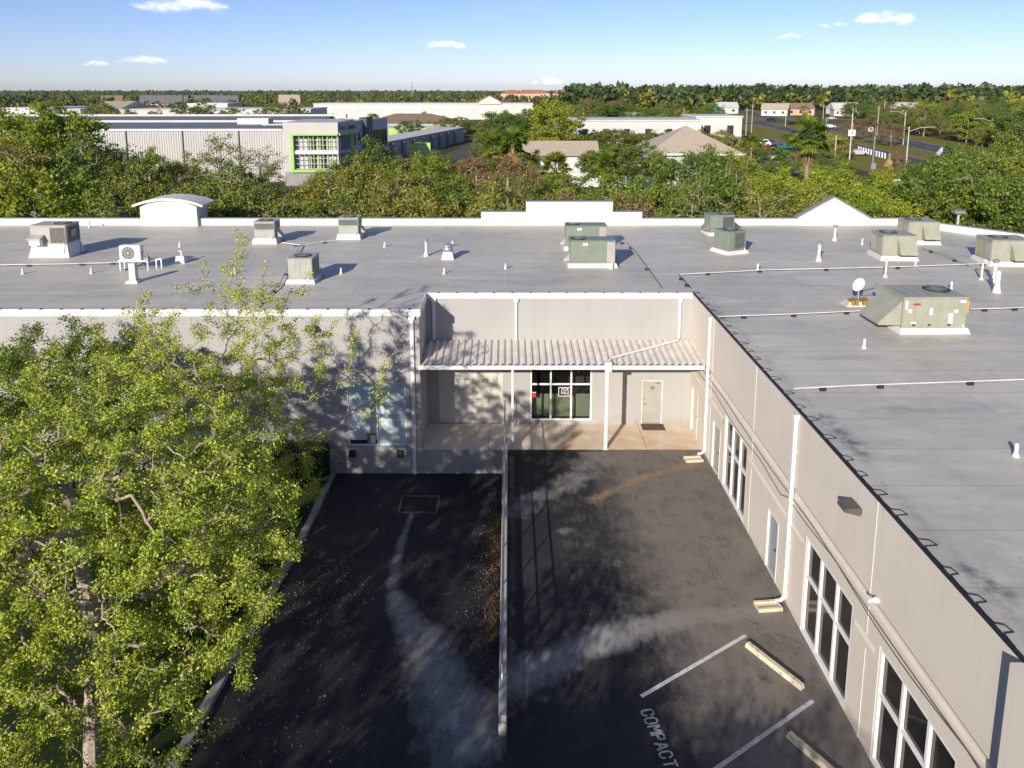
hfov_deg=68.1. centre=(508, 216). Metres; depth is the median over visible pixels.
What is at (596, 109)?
oak tree
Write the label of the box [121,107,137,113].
oak tree
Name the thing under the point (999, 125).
oak tree
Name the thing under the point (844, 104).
bushy tree
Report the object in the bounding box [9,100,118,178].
leafy tree
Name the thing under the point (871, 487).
roof edge cable
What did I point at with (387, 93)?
wood
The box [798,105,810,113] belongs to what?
russet tree
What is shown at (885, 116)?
oak tree
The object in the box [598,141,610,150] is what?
oak tree
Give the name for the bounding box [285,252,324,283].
rooftop unit
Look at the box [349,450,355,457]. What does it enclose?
dock bumper
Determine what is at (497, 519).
weed clump
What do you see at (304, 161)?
window
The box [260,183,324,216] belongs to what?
bushy tree
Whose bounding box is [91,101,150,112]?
gabled hall
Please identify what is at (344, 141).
side window
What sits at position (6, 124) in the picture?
leafy tree
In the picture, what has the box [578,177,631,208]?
bushy tree
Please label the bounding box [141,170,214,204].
bushy tree
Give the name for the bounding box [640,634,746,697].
parking line
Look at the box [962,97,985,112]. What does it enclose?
bushy tree
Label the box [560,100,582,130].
oak tree
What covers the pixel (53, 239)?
rooftop unit
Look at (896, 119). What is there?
oak tree
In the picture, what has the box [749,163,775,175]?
oak tree
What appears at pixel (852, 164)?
oak tree
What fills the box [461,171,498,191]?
oak tree
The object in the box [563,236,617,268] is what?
rooftop unit
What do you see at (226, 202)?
oak tree
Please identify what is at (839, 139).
leafy tree
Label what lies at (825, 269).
roof conduit
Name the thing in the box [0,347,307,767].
elm tree
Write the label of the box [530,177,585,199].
leafy tree
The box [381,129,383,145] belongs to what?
side bay window
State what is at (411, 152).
oak tree
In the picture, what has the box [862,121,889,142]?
russet tree
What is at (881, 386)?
roof conduit
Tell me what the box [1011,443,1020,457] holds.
roof pipe
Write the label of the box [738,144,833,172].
parking lot
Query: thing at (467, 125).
oak tree
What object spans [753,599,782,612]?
splash block
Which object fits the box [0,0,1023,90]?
sky
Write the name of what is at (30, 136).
leafy tree
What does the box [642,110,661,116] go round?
oak tree
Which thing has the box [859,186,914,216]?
leafy tree
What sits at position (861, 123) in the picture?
russet tree
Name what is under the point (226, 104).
warehouse
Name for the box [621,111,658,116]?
oak tree
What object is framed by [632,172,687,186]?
boundary wall
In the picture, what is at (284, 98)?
house
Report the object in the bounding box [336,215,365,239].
rooftop unit
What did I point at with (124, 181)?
sparse tree
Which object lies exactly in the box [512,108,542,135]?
oak tree
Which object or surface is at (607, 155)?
cabbage palm
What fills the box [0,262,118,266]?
roof conduit
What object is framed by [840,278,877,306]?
satellite dish
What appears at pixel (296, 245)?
roof conduit
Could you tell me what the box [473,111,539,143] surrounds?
oak tree
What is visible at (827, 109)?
house
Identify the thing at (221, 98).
house
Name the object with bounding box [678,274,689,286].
roof conduit
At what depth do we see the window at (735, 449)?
28.31 m
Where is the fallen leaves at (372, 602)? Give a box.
[194,475,500,767]
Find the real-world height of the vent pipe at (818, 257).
1.090 m
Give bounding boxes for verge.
[430,134,525,195]
[731,108,1012,211]
[744,118,886,119]
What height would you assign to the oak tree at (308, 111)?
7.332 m
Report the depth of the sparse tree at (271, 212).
67.15 m
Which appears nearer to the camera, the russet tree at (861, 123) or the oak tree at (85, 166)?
the oak tree at (85, 166)
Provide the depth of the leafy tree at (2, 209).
59.25 m
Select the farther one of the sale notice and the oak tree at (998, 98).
the oak tree at (998, 98)
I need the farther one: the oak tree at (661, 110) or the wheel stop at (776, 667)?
the oak tree at (661, 110)
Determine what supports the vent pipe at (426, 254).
on the commercial building at (922, 664)
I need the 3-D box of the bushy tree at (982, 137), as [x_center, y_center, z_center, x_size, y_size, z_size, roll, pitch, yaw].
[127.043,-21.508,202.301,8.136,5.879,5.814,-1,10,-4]
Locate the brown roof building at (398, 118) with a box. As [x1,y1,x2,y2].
[377,114,463,126]
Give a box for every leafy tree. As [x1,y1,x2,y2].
[0,103,84,196]
[0,118,69,196]
[0,156,90,216]
[0,157,23,216]
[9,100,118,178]
[33,170,123,216]
[89,162,143,215]
[126,143,174,197]
[154,159,201,186]
[402,150,454,203]
[520,149,550,181]
[526,97,589,140]
[527,129,549,140]
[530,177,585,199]
[605,170,678,216]
[634,98,649,108]
[703,100,718,110]
[715,148,763,214]
[739,164,807,216]
[744,136,766,154]
[766,171,817,216]
[774,148,791,164]
[782,168,874,215]
[799,163,819,179]
[811,179,891,216]
[812,160,861,202]
[822,132,854,156]
[842,177,888,200]
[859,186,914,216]
[865,173,912,206]
[868,167,910,198]
[897,184,980,226]
[907,100,941,115]
[944,111,964,133]
[947,109,984,142]
[969,115,990,141]
[987,122,997,141]
[997,155,1023,232]
[1010,98,1023,108]
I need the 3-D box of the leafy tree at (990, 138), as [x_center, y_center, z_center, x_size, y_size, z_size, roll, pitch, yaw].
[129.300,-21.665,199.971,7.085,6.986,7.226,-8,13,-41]
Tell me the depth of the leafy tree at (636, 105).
441.30 m
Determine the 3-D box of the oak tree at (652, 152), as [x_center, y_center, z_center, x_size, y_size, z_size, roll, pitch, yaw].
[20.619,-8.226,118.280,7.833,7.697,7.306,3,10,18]
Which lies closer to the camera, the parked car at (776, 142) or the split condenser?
the split condenser
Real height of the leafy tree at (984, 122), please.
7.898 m
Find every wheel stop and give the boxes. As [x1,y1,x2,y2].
[745,641,804,690]
[786,731,833,767]
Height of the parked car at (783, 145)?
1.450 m
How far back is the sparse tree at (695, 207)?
57.47 m
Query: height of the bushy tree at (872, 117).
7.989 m
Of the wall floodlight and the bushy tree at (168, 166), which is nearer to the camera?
the wall floodlight
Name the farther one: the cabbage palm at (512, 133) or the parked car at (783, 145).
the parked car at (783, 145)
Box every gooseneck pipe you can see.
[882,257,890,277]
[978,259,987,279]
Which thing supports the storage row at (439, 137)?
on the storage yard at (437, 149)
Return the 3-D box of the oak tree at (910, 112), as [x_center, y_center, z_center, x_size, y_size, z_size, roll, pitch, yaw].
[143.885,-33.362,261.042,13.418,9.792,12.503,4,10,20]
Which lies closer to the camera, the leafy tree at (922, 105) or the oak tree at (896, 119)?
the oak tree at (896, 119)
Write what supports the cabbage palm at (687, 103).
on the ground at (818, 112)
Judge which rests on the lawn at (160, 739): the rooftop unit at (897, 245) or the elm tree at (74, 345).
the elm tree at (74, 345)
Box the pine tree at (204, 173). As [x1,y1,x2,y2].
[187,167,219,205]
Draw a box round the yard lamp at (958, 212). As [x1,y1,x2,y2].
[951,210,965,224]
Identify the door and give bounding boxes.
[389,128,396,134]
[399,128,407,132]
[641,380,662,423]
[690,386,697,436]
[711,419,720,477]
[764,507,778,582]
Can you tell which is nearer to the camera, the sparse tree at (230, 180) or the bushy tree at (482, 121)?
the sparse tree at (230, 180)
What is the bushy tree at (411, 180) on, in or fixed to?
on the ground at (818, 112)
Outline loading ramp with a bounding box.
[182,473,505,767]
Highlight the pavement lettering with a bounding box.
[641,709,677,765]
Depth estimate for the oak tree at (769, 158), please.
146.97 m
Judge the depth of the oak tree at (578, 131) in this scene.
173.80 m
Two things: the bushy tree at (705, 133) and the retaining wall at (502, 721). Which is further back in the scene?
the bushy tree at (705, 133)
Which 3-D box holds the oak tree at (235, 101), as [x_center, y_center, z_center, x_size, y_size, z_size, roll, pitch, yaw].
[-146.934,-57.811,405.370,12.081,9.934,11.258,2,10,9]
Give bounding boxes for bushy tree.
[0,131,61,216]
[0,140,38,160]
[29,138,96,207]
[73,174,156,216]
[84,100,107,113]
[90,100,115,113]
[90,162,191,216]
[98,142,126,168]
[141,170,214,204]
[147,109,162,113]
[153,149,201,195]
[184,184,230,216]
[223,105,245,113]
[252,106,269,113]
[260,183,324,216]
[290,165,369,216]
[303,161,346,213]
[310,150,395,214]
[328,180,425,216]
[360,150,393,178]
[380,153,423,194]
[380,157,428,216]
[402,149,448,187]
[402,184,464,216]
[427,115,456,128]
[464,177,523,216]
[472,110,506,143]
[477,171,543,209]
[488,163,546,208]
[498,110,524,126]
[551,118,569,140]
[562,104,585,129]
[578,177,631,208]
[599,128,635,154]
[618,130,645,147]
[644,129,661,141]
[653,100,669,111]
[676,142,740,211]
[698,129,716,139]
[707,131,731,145]
[717,133,747,152]
[742,185,808,216]
[785,181,857,214]
[787,150,801,163]
[830,150,848,162]
[841,102,855,115]
[848,179,870,202]
[865,107,884,122]
[871,197,931,216]
[875,100,891,112]
[892,102,923,126]
[906,108,945,136]
[942,116,968,139]
[960,155,1023,232]
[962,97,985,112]
[968,99,986,110]
[968,125,990,144]
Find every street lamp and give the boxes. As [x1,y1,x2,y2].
[890,111,905,144]
[905,126,934,167]
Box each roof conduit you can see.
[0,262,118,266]
[254,245,300,306]
[281,240,335,246]
[618,242,661,287]
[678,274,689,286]
[681,263,987,274]
[718,310,860,318]
[794,379,1023,390]
[922,247,969,265]
[970,307,1023,311]
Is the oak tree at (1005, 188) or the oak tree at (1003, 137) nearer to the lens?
the oak tree at (1005, 188)
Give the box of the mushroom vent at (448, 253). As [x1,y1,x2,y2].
[441,243,454,259]
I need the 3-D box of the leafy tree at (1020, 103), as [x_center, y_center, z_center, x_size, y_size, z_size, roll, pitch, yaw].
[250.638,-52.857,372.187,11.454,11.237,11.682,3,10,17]
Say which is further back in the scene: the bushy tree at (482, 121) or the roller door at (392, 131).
the roller door at (392, 131)
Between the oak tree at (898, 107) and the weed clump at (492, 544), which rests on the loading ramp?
the weed clump at (492, 544)
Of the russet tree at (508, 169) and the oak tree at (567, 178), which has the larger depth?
the oak tree at (567, 178)
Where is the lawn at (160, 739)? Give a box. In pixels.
[0,470,319,767]
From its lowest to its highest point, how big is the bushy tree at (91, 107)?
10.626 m
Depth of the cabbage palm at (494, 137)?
119.03 m
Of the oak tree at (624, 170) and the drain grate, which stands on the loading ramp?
the drain grate
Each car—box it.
[771,140,783,145]
[777,143,796,148]
[852,149,868,155]
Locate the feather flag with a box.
[934,147,942,161]
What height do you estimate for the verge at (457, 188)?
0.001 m
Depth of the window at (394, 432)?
32.70 m
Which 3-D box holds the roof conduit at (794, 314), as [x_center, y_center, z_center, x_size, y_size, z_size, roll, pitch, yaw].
[11.718,4.005,30.809,6.670,0.139,0.172,-1,10,-7]
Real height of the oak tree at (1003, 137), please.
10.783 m
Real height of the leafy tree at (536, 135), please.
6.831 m
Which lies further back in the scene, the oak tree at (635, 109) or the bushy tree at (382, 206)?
the oak tree at (635, 109)
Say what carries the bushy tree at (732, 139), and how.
on the ground at (818, 112)
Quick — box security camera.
[867,597,878,602]
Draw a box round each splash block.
[683,455,703,462]
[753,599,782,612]
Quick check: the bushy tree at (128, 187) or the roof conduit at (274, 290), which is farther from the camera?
the bushy tree at (128, 187)
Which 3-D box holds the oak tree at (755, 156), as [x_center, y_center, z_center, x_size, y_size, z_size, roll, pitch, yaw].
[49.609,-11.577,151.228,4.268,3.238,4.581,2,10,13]
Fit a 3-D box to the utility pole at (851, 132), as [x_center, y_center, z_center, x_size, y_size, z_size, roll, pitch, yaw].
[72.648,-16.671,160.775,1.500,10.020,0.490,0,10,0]
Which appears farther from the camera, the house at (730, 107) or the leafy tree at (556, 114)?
the house at (730, 107)
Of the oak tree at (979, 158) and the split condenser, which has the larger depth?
the oak tree at (979, 158)
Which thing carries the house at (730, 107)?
on the verge at (775, 134)
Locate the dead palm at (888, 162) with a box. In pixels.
[880,153,895,170]
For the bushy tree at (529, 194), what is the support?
on the ground at (818, 112)
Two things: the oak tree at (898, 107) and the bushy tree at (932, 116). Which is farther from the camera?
the oak tree at (898, 107)
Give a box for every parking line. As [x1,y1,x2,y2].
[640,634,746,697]
[713,700,813,767]
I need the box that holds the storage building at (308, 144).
[0,114,387,185]
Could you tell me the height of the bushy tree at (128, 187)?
9.402 m
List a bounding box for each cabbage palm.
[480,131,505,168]
[497,125,532,179]
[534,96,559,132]
[539,150,573,187]
[591,148,622,196]
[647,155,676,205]
[676,99,692,116]
[742,133,759,159]
[782,112,830,180]
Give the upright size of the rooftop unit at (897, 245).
1.405 m
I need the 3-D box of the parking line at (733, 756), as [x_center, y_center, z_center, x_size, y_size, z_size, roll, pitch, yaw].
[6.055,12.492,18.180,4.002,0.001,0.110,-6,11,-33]
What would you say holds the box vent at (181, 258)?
on the commercial building at (922, 664)
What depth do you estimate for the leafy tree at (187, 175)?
97.97 m
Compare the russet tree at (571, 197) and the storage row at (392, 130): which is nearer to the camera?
the russet tree at (571, 197)
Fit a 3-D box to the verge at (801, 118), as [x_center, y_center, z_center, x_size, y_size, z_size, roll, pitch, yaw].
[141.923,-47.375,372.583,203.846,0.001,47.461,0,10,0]
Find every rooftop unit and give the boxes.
[26,221,86,257]
[252,218,284,243]
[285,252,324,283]
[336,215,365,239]
[559,222,606,250]
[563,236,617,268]
[701,212,734,235]
[710,227,748,255]
[860,285,969,334]
[867,230,918,260]
[897,217,941,244]
[970,234,1023,266]
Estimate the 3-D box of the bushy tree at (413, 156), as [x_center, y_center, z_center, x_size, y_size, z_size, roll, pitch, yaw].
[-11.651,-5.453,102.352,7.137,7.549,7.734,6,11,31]
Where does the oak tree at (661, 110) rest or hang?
on the ground at (818, 112)
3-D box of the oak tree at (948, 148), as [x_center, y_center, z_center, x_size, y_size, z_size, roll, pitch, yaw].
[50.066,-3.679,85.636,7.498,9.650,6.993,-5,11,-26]
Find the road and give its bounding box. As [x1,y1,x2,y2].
[366,141,483,195]
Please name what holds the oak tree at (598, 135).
on the ground at (818, 112)
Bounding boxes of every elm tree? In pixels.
[0,229,406,593]
[0,312,156,518]
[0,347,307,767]
[0,349,150,610]
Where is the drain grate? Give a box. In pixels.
[397,495,439,512]
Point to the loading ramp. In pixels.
(417, 745)
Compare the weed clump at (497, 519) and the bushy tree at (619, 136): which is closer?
the weed clump at (497, 519)
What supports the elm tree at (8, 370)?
on the lawn at (160, 739)
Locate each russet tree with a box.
[453,154,496,205]
[474,153,548,210]
[541,187,583,199]
[581,97,602,113]
[594,186,664,216]
[609,99,626,111]
[712,128,734,140]
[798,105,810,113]
[829,138,857,159]
[837,118,869,138]
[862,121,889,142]
[875,122,907,145]
[885,150,909,173]
[886,104,896,114]
[908,109,929,133]
[933,118,950,133]
[940,100,952,105]
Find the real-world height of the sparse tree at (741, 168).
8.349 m
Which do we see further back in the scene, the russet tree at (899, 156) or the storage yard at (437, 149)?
the storage yard at (437, 149)
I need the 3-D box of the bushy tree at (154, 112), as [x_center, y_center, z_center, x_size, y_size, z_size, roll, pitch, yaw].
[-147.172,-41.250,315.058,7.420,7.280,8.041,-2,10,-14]
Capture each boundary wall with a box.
[516,172,628,186]
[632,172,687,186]
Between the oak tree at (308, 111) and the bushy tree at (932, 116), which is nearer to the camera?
the bushy tree at (932, 116)
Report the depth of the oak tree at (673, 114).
264.08 m
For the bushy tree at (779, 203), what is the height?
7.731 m
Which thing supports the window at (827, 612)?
in the commercial building at (922, 664)
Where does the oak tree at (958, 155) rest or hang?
on the ground at (818, 112)
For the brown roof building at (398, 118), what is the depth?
256.70 m
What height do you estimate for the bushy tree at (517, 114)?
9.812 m
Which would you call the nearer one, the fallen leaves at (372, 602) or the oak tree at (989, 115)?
the fallen leaves at (372, 602)
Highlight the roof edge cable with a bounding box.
[699,292,1015,646]
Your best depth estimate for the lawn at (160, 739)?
20.37 m
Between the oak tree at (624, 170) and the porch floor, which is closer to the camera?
the porch floor
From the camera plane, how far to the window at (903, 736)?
16.32 m
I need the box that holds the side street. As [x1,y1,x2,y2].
[742,121,885,123]
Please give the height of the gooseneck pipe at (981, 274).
1.030 m
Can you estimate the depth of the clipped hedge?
31.62 m
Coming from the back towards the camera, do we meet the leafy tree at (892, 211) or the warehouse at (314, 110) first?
the warehouse at (314, 110)
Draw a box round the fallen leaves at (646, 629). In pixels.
[509,457,841,767]
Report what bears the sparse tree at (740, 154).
on the ground at (818, 112)
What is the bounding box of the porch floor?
[422,424,701,449]
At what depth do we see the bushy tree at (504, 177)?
88.24 m
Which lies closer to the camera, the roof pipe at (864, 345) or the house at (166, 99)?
the roof pipe at (864, 345)
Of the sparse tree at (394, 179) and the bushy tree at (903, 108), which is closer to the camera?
the sparse tree at (394, 179)
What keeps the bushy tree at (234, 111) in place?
on the ground at (818, 112)
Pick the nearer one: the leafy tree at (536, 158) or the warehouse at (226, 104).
the leafy tree at (536, 158)
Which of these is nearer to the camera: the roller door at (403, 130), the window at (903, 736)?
the window at (903, 736)
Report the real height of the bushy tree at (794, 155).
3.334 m
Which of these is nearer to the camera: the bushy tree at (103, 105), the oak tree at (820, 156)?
the oak tree at (820, 156)
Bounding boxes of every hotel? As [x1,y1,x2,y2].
[500,90,521,98]
[519,90,549,100]
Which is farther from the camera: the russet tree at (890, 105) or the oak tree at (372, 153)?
the russet tree at (890, 105)
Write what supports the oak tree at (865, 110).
on the ground at (818, 112)
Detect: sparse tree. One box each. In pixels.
[0,142,60,216]
[107,168,144,216]
[189,161,264,216]
[190,130,258,194]
[234,191,303,216]
[239,142,291,194]
[240,195,291,216]
[243,180,276,213]
[248,164,287,195]
[366,170,420,216]
[646,147,709,211]
[656,173,737,216]
[690,160,758,211]
[715,180,791,216]
[717,145,753,181]
[718,157,760,216]
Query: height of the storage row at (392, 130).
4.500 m
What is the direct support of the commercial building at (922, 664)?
on the ground at (818, 112)
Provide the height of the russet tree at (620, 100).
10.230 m
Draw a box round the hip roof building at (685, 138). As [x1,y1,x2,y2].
[635,126,743,171]
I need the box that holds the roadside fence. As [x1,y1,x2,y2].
[858,146,885,157]
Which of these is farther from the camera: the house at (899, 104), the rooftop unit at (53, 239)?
the house at (899, 104)
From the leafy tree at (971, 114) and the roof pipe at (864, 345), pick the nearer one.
the roof pipe at (864, 345)
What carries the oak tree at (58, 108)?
on the ground at (818, 112)
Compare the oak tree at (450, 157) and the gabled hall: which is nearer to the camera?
the oak tree at (450, 157)
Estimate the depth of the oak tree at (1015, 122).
179.05 m
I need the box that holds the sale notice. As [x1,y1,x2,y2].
[558,387,569,395]
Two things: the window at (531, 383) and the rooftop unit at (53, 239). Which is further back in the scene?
the rooftop unit at (53, 239)
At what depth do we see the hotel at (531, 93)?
889.00 m
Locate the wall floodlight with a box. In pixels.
[837,498,861,516]
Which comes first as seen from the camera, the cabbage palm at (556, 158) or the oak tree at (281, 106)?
the cabbage palm at (556, 158)
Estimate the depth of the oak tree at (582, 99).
402.46 m
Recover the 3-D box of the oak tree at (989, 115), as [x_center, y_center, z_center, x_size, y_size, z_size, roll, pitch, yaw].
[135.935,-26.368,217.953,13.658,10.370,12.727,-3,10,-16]
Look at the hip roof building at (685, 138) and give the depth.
136.45 m
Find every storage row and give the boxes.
[387,123,451,134]
[388,127,464,159]
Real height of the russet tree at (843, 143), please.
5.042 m
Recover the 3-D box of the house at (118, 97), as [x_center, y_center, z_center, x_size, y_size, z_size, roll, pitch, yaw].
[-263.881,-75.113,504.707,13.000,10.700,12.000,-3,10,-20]
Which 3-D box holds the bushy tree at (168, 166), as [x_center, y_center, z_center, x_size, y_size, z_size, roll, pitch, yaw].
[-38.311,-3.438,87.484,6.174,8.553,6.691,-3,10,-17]
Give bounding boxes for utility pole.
[848,114,855,159]
[870,136,875,168]
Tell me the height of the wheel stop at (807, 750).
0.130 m
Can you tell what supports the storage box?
in the commercial building at (922, 664)
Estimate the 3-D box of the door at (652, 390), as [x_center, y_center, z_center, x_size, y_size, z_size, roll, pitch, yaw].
[6.670,8.639,35.313,0.960,2.140,0.138,0,10,0]
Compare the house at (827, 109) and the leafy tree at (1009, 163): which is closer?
the leafy tree at (1009, 163)
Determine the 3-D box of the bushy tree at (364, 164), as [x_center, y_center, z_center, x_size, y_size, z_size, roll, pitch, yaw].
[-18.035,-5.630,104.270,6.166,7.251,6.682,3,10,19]
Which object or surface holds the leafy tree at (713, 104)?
on the verge at (801, 118)
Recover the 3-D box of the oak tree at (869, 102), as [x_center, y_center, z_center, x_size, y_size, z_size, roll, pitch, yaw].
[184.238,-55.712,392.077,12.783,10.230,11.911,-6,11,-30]
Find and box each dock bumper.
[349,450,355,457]
[396,450,402,457]
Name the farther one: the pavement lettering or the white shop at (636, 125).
the white shop at (636, 125)
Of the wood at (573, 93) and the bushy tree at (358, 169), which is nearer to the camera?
the bushy tree at (358, 169)
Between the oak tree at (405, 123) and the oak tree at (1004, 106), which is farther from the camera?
the oak tree at (1004, 106)
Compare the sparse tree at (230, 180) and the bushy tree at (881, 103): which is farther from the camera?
the bushy tree at (881, 103)
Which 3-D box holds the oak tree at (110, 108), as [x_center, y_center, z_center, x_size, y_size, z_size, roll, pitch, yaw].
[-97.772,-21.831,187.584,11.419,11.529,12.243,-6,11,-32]
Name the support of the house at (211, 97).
on the ground at (818, 112)
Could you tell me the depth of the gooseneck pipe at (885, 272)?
37.13 m
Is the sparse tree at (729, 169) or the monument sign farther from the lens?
the monument sign
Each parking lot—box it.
[506,450,873,767]
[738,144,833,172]
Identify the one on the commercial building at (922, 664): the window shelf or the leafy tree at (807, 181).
the window shelf
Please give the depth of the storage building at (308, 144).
124.93 m
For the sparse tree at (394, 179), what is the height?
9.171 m
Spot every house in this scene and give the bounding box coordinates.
[101,95,123,100]
[139,95,182,107]
[184,95,213,101]
[214,95,238,101]
[278,95,299,104]
[716,102,738,113]
[761,103,789,115]
[789,103,815,114]
[825,102,858,113]
[829,103,852,115]
[891,103,915,115]
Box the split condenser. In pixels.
[118,244,161,270]
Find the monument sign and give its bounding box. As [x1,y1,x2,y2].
[414,142,430,159]
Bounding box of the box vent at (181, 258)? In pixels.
[175,250,187,262]
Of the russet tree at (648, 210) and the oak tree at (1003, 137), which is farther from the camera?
the oak tree at (1003, 137)
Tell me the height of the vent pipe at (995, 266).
1.120 m
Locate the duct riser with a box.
[125,262,142,283]
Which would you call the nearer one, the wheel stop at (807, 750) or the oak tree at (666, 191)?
the wheel stop at (807, 750)
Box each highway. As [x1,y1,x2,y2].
[738,108,988,157]
[742,118,926,164]
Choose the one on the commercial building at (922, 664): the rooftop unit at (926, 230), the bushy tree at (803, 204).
the rooftop unit at (926, 230)
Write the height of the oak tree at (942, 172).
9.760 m
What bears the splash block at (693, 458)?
on the parking lot at (568, 630)
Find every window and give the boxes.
[294,136,337,150]
[295,154,337,168]
[337,134,350,167]
[346,383,406,444]
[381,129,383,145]
[384,129,386,145]
[530,364,591,419]
[704,125,710,134]
[722,415,747,523]
[727,125,733,135]
[800,537,853,710]
[870,646,957,767]
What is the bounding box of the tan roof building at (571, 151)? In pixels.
[521,141,598,171]
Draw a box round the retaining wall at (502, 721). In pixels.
[498,400,507,736]
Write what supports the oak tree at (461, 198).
on the ground at (818, 112)
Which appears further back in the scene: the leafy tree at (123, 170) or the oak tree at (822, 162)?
the oak tree at (822, 162)
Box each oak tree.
[31,149,127,216]
[34,103,70,113]
[40,129,148,215]
[99,105,122,113]
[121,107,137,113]
[164,101,186,107]
[169,104,200,113]
[193,101,218,113]
[193,158,284,216]
[196,184,300,216]
[223,99,246,106]
[263,102,304,113]
[273,190,390,216]
[292,109,312,113]
[302,99,323,106]
[325,134,411,211]
[393,119,421,133]
[407,140,422,155]
[411,187,505,216]
[416,154,458,177]
[422,171,487,216]
[444,116,475,133]
[445,159,493,179]
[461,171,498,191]
[467,144,496,159]
[469,127,514,147]
[470,153,503,176]
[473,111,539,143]
[485,161,519,178]
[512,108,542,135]
[525,172,604,199]
[559,128,588,140]
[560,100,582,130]
[569,129,604,144]
[574,154,604,174]
[575,98,603,106]
[576,143,650,187]
[582,98,611,116]
[589,128,632,148]
[598,104,632,116]
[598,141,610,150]
[599,109,623,116]
[620,104,639,111]
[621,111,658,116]
[621,140,663,187]
[624,132,654,144]
[632,183,714,216]
[641,108,659,115]
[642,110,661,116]
[646,149,735,214]
[649,108,680,116]
[659,147,749,216]
[666,108,680,116]
[681,101,713,113]
[704,106,726,113]
[729,137,761,155]
[749,151,767,163]
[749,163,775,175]
[757,147,787,163]
[759,163,791,177]
[776,159,803,175]
[812,159,843,172]
[813,148,826,163]
[834,158,860,172]
[844,102,866,117]
[847,173,879,187]
[852,99,874,110]
[858,103,888,121]
[875,112,898,124]
[886,155,1023,229]
[887,116,919,132]
[891,105,908,115]
[899,153,947,183]
[906,106,947,126]
[908,148,987,216]
[909,141,967,181]
[934,174,1023,231]
[942,102,970,123]
[942,103,966,120]
[950,139,1021,180]
[953,106,999,140]
[957,147,1023,221]
[982,103,1018,114]
[984,95,1011,105]
[986,100,1012,108]
[986,129,1023,215]
[988,114,1023,155]
[989,114,1023,141]
[991,107,1023,136]
[1001,121,1023,140]
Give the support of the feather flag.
on the verge at (775, 134)
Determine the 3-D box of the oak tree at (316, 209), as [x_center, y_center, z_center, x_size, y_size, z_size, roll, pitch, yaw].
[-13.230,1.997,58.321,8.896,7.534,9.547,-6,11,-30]
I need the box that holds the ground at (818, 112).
[1,91,1022,232]
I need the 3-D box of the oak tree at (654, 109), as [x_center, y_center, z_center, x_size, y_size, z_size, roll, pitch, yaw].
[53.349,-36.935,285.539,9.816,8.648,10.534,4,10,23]
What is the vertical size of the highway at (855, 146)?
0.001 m
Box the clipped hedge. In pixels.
[195,440,330,488]
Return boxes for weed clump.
[476,523,500,567]
[476,604,499,658]
[478,532,500,586]
[481,584,499,620]
[483,509,501,536]
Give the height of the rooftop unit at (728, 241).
1.345 m
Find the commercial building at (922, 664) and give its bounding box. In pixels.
[0,194,1023,767]
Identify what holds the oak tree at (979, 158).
on the ground at (818, 112)
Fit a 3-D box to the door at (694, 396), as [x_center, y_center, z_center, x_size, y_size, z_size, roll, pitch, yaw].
[8.422,8.855,34.243,0.115,2.070,1.140,0,10,0]
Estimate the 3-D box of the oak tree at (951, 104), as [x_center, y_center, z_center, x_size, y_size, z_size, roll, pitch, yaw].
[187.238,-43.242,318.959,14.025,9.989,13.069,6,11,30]
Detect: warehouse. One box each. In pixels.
[1,106,85,113]
[62,108,88,113]
[117,108,203,113]
[187,102,242,107]
[209,107,327,118]
[313,95,532,119]
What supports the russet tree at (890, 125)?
on the verge at (775, 134)
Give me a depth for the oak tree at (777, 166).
125.10 m
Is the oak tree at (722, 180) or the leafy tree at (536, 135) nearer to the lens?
the oak tree at (722, 180)
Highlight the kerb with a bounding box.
[169,471,335,767]
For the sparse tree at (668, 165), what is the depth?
85.93 m
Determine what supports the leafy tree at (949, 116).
on the ground at (818, 112)
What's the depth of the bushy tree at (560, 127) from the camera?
200.51 m
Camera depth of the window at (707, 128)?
204.89 m
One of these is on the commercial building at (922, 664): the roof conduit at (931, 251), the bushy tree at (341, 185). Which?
the roof conduit at (931, 251)
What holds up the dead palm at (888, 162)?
on the ground at (818, 112)
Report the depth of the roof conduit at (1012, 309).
31.54 m
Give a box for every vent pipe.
[423,238,428,256]
[815,241,822,261]
[831,225,837,240]
[989,259,999,282]
[991,270,1001,293]
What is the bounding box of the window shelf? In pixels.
[351,440,376,443]
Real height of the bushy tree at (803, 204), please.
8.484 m
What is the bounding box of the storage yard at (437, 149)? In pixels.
[390,146,446,163]
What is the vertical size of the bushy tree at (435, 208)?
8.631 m
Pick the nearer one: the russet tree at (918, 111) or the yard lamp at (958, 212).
the yard lamp at (958, 212)
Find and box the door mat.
[641,424,665,429]
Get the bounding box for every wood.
[0,89,941,110]
[19,89,877,106]
[557,80,1023,108]
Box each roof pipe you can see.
[861,339,866,348]
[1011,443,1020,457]
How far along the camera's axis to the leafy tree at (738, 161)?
84.83 m
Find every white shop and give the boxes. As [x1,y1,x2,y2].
[568,117,701,142]
[682,114,742,138]
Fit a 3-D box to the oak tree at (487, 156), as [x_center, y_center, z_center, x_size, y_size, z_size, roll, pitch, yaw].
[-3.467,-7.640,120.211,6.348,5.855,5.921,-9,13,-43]
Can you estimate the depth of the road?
180.87 m
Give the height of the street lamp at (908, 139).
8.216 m
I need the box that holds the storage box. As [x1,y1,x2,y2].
[367,433,375,443]

